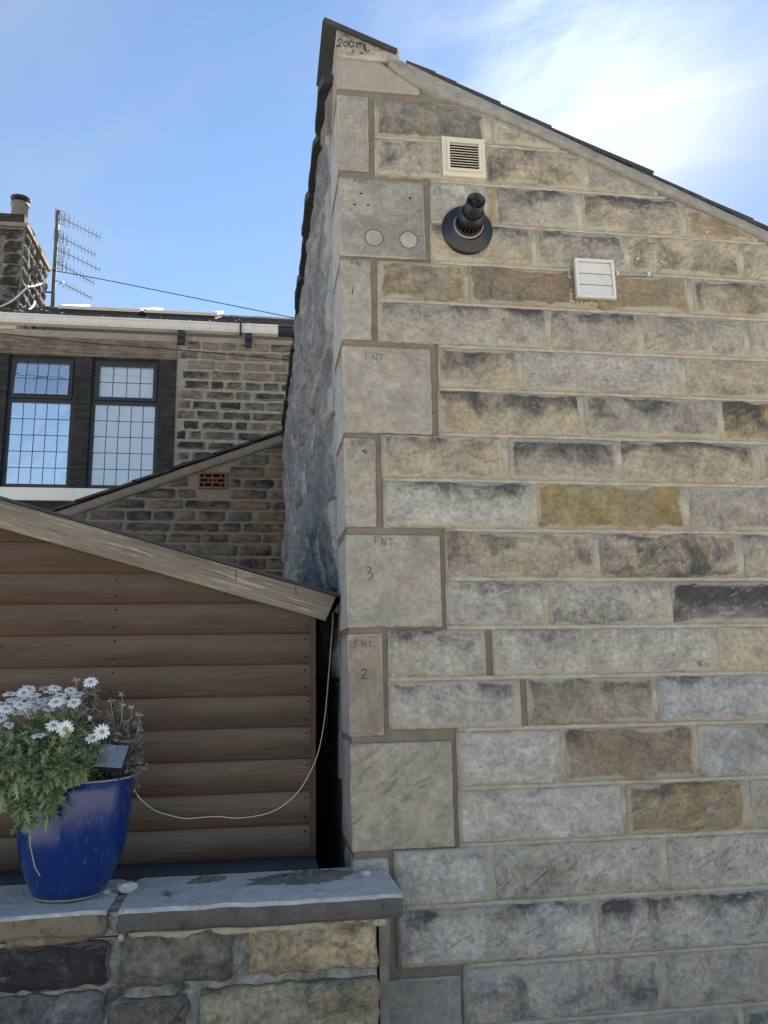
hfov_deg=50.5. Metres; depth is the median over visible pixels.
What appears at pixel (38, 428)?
window
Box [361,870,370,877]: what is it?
stone fragment
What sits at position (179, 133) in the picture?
sky
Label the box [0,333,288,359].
overhead wire
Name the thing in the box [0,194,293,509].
terraced house
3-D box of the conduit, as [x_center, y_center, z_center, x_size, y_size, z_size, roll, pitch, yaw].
[1.153,-1.110,3.797,0.235,0.026,0.031,1,-12,-12]
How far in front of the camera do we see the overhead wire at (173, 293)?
14.28 m
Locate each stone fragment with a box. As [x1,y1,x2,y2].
[102,889,110,893]
[117,882,137,893]
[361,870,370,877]
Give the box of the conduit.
[615,271,653,277]
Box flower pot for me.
[16,772,133,902]
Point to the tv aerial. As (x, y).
(56, 239)
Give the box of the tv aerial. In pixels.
[45,208,99,306]
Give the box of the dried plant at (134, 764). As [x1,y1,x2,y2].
[62,678,147,791]
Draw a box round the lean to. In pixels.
[48,430,285,576]
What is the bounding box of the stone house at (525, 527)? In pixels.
[281,17,767,1023]
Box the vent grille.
[441,136,485,180]
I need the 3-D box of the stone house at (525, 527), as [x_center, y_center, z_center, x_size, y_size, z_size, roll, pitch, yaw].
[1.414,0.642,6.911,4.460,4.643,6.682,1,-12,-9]
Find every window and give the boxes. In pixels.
[1,356,75,487]
[86,360,159,488]
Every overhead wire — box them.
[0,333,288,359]
[42,268,294,317]
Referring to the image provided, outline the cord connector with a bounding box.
[114,772,136,794]
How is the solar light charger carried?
in the flower pot
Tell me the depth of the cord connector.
2.76 m
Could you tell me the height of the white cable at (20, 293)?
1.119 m
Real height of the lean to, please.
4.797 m
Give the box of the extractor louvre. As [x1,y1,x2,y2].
[566,258,616,306]
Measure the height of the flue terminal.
0.238 m
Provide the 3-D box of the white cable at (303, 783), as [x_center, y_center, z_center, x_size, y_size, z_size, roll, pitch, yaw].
[-0.668,0.820,3.310,0.367,0.847,1.009,-10,-15,39]
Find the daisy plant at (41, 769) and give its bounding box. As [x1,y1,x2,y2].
[0,677,110,875]
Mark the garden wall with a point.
(307, 946)
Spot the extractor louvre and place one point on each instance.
(594, 279)
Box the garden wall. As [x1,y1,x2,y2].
[0,867,402,1023]
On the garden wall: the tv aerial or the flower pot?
the flower pot
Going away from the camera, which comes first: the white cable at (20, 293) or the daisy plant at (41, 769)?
the daisy plant at (41, 769)
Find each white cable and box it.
[0,282,43,306]
[134,613,332,818]
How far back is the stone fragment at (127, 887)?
2.86 m
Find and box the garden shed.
[0,496,340,885]
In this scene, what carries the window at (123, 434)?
in the terraced house at (78, 420)
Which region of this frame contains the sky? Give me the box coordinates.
[0,0,767,317]
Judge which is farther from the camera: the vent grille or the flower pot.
the vent grille
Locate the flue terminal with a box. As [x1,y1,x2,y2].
[442,192,492,254]
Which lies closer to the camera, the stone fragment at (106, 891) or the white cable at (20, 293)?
the stone fragment at (106, 891)
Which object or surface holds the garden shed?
on the ground
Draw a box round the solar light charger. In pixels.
[92,744,130,778]
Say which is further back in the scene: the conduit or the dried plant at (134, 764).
the conduit

